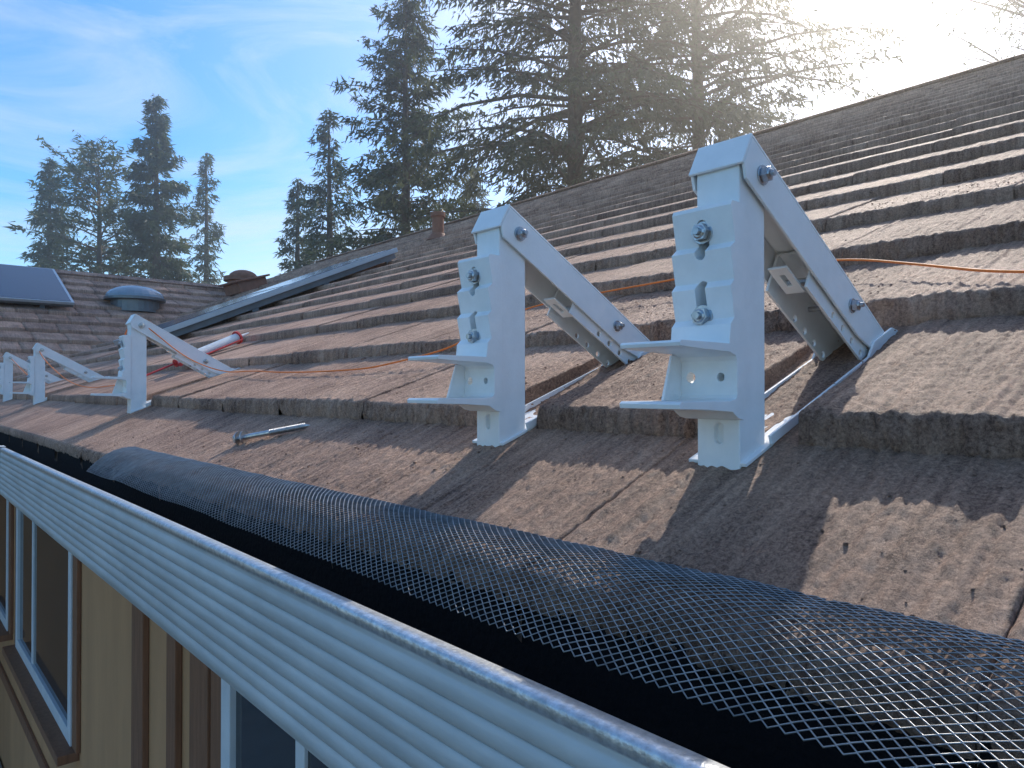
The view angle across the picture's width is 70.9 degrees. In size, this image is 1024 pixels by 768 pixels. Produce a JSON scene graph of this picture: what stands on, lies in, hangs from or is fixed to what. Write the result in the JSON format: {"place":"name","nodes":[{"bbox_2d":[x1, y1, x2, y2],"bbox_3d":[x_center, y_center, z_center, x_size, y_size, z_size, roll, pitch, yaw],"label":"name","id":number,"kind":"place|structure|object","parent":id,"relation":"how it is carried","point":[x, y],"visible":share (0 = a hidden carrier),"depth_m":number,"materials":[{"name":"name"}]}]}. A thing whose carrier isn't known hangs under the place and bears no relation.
{"place":"outdoors","nodes":[
{"label":"outdoors","id":0,"kind":"place"},
{"bbox_2d":[0,0,1023,284],"label":"sky","id":1,"kind":"structure","parent":0,"point":[243,83],"materials":[{"name":"blue"}]},
{"label":"ground","id":2,"kind":"structure","parent":0,"visible":0},
{"bbox_2d":[16,157,73,269],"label":"redwood tree","id":3,"kind":"object","parent":2,"relation":"on","point":[51,171],"visible":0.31,"depth_m":43.76,"materials":[{"name":"green plant"}]},
{"bbox_2d":[5,130,180,275],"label":"pine tree","id":4,"kind":"object","parent":2,"relation":"on","point":[94,157],"visible":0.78,"depth_m":41.33,"materials":[{"name":"green plant"}]},
{"bbox_2d":[0,506,189,767],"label":"walls","id":5,"kind":"structure","parent":2,"relation":"on","point":[106,629],"depth_m":3.30,"materials":[{"name":"beige wood"}]},
{"bbox_2d":[0,494,13,641],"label":"window","id":6,"kind":"structure","parent":5,"relation":"attached to","point":[6,562],"depth_m":5.56,"materials":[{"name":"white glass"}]},
{"bbox_2d":[2,507,80,766],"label":"window","id":7,"kind":"structure","parent":5,"relation":"attached to","point":[42,655],"depth_m":4.24,"materials":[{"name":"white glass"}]},
{"bbox_2d":[0,604,210,767],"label":"wall battens","id":8,"kind":"object","parent":5,"relation":"attached to","point":[200,719],"depth_m":2.52,"materials":[{"name":"brown wood"}]},
{"bbox_2d":[211,670,327,767],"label":"window","id":9,"kind":"structure","parent":5,"relation":"attached to","point":[245,733],"depth_m":2.03,"materials":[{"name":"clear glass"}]},
{"bbox_3d":[-2.787,0.264,1.337,4.000,0.155,10.900,0,-1,-41],"label":"soffit and fascia","id":10,"kind":"object","parent":5,"relation":"attached to","visible":0},
{"bbox_2d":[0,432,997,767],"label":"rain gutter","id":11,"kind":"object","parent":10,"relation":"attached to","point":[328,666],"visible":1,"depth_m":0.58,"materials":[{"name":"paint"}]},
{"bbox_2d":[87,447,1023,767],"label":"gutter guard mesh","id":12,"kind":"object","parent":11,"relation":"on","point":[471,531],"visible":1,"depth_m":0.49,"materials":[{"name":"metal"}]},
{"bbox_3d":[-7.371,-0.640,9.507,7.950,1.806,8.400,0,-1,-41],"label":"wing deck","id":13,"kind":"object","parent":5,"relation":"on","visible":0},
{"bbox_2d":[0,274,226,376],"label":"wing roof tiles","id":14,"kind":"object","parent":13,"relation":"on","point":[91,318],"visible":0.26,"depth_m":8.81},
{"bbox_2d":[0,264,74,307],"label":"solar panel","id":15,"kind":"object","parent":14,"relation":"on","point":[42,287],"visible":0.92,"depth_m":9.07,"materials":[{"name":"glass"}]},
{"bbox_2d":[103,285,165,312],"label":"roof vent","id":16,"kind":"structure","parent":14,"relation":"on","point":[135,298],"depth_m":9.60,"materials":[{"name":"metal"}]},
{"bbox_2d":[55,269,223,288],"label":"wing ridge caps","id":17,"kind":"object","parent":14,"relation":"on","point":[88,274],"visible":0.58,"depth_m":10.87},
{"bbox_2d":[103,94,205,282],"bbox_3d":[-19.403,-6.226,40.056,6.100,19.950,5.792,0,-1,-41],"label":"redwood tree","id":18,"kind":"object","parent":2,"relation":"on","point":[157,159],"visible":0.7,"depth_m":39.67,"materials":[{"name":"green plant"}]},
{"bbox_2d":[181,153,227,284],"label":"redwood tree","id":19,"kind":"object","parent":2,"relation":"on","point":[206,248],"visible":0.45,"depth_m":45.92,"materials":[{"name":"green plant"}]},
{"bbox_2d":[272,177,315,274],"bbox_3d":[-10.783,-3.353,36.028,3.506,14.136,4.421,0,-1,33],"label":"redwood tree","id":20,"kind":"object","parent":2,"relation":"on","point":[297,242],"visible":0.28,"depth_m":35.93,"materials":[{"name":"green plant"}]},
{"bbox_2d":[291,109,365,264],"bbox_3d":[-8.133,-4.553,32.841,5.051,16.483,4.529,0,-1,21],"label":"redwood tree","id":21,"kind":"object","parent":2,"relation":"on","point":[324,138],"visible":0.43,"depth_m":33.01,"materials":[{"name":"green plant"}]},
{"bbox_2d":[303,0,487,261],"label":"redwood tree","id":22,"kind":"object","parent":2,"relation":"on","point":[404,207],"visible":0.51,"depth_m":29.69,"materials":[{"name":"green plant"}]},
{"bbox_2d":[456,165,496,218],"bbox_3d":[-1.984,-3.971,37.786,4.957,15.405,4.867,0,-1,-29],"label":"redwood tree","id":23,"kind":"object","parent":2,"relation":"on","point":[482,195],"visible":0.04,"depth_m":37.85,"materials":[{"name":"green plant"}]},
{"bbox_2d":[341,0,782,235],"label":"cedar tree","id":24,"kind":"object","parent":2,"relation":"on","point":[569,147],"visible":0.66,"depth_m":24.90,"materials":[{"name":"green plant"}]},
{"bbox_2d":[537,0,910,185],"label":"cedar tree","id":25,"kind":"object","parent":2,"relation":"on","point":[728,28],"visible":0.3,"depth_m":27.17,"materials":[{"name":"green plant"}]},
{"bbox_2d":[927,0,1023,68],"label":"bare tree","id":26,"kind":"object","parent":2,"relation":"on","point":[1014,3],"visible":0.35,"depth_m":24.32,"materials":[{"name":"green plant"}]},
{"bbox_3d":[1.457,-1.196,9.245,13.580,2.919,17.100,0,-1,-41],"label":"roof","id":27,"kind":"object","parent":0,"visible":0},
{"bbox_2d":[218,274,269,295],"bbox_3d":[-4.078,-1.510,10.959,0.500,0.362,0.587,0,-1,37],"label":"box vent","id":28,"kind":"object","parent":27,"relation":"on","point":[241,286],"visible":0.88,"depth_m":10.80,"materials":[{"name":"brown metal"}]},
{"bbox_2d":[223,270,256,282],"bbox_3d":[-4.354,-1.599,11.651,0.593,0.490,0.593,0,-1,-41],"label":"roof turbine vent","id":29,"kind":"object","parent":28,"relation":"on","point":[236,275],"visible":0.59,"depth_m":11.44,"materials":[{"name":"brown metal"}]},
{"bbox_2d":[426,211,445,240],"bbox_3d":[-0.814,-1.713,7.907,0.255,0.340,0.255,0,-1,-41],"label":"vent pipe","id":30,"kind":"object","parent":27,"relation":"on","point":[437,217],"visible":0.69,"depth_m":7.85,"materials":[{"name":"brown metal"}]},
{"bbox_2d":[0,57,1023,767],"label":"roof tiles","id":31,"kind":"object","parent":27,"relation":"on","point":[888,413],"visible":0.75,"depth_m":0.88,"materials":[{"name":"concrete"}]},
{"bbox_2d":[0,352,61,401],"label":"guardrail bracket","id":32,"kind":"object","parent":31,"relation":"on","point":[6,374],"visible":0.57,"depth_m":4.42,"materials":[{"name":"metal"}]},
{"bbox_2d":[9,343,108,404],"bbox_3d":[-2.276,-0.048,3.648,0.446,0.310,0.083,1,-1,-40],"label":"guardrail bracket","id":33,"kind":"object","parent":31,"relation":"on","point":[35,385],"visible":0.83,"depth_m":3.57,"materials":[{"name":"metal"}]},
{"bbox_2d":[90,314,238,413],"bbox_3d":[-1.090,-0.060,2.306,0.446,0.310,0.083,0,-1,-40],"label":"guardrail bracket","id":34,"kind":"object","parent":31,"relation":"on","point":[130,385],"visible":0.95,"depth_m":2.23,"materials":[{"name":"metal"}]},
{"bbox_2d":[146,331,248,375],"bbox_3d":[-1.266,-0.118,2.942,0.157,0.229,0.556,0,-1,23],"label":"caulking gun","id":35,"kind":"object","parent":31,"relation":"on","point":[236,337],"visible":0.54,"depth_m":3.04,"materials":[{"name":"white plastic"}]},
{"bbox_2d":[113,248,397,348],"bbox_3d":[-1.941,-0.676,5.606,1.868,0.862,1.000,0,-1,-41],"label":"solar panel","id":36,"kind":"object","parent":31,"relation":"on","point":[252,302],"visible":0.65,"depth_m":5.29,"materials":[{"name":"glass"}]},
{"bbox_2d":[232,423,309,444],"bbox_3d":[-0.444,0.093,1.331,0.173,0.045,0.027,0,-1,23],"label":"lag screw","id":37,"kind":"object","parent":31,"relation":"on","point":[240,437],"visible":1,"depth_m":1.33,"materials":[{"name":"metal"}]},
{"bbox_2d":[12,259,1023,387],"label":"orange twine","id":38,"kind":"object","parent":31,"relation":"on","point":[955,268],"visible":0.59,"depth_m":1.46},
{"bbox_2d":[407,204,649,446],"bbox_3d":[0.062,-0.071,1.004,0.446,0.310,0.083,0,-1,-41],"label":"guardrail bracket","id":39,"kind":"object","parent":31,"relation":"on","point":[517,253],"visible":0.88,"depth_m":0.93,"materials":[{"name":"metal"}]},
{"bbox_2d":[51,172,1023,660],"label":"roof grit","id":40,"kind":"object","parent":31,"relation":"on","point":[615,400],"visible":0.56,"depth_m":0.99,"materials":[{"name":"concrete"}]},
{"bbox_2d":[310,53,1023,263],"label":"ridge caps","id":41,"kind":"object","parent":31,"relation":"on","point":[856,103],"visible":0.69,"depth_m":7.50,"materials":[{"name":"concrete"}]},
{"bbox_2d":[619,133,897,469],"bbox_3d":[0.284,-0.074,0.752,0.446,0.310,0.083,0,-1,-41],"label":"guardrail bracket","id":42,"kind":"object","parent":31,"relation":"on","point":[744,230],"visible":0.94,"depth_m":0.67,"materials":[{"name":"metal"}]}
]}

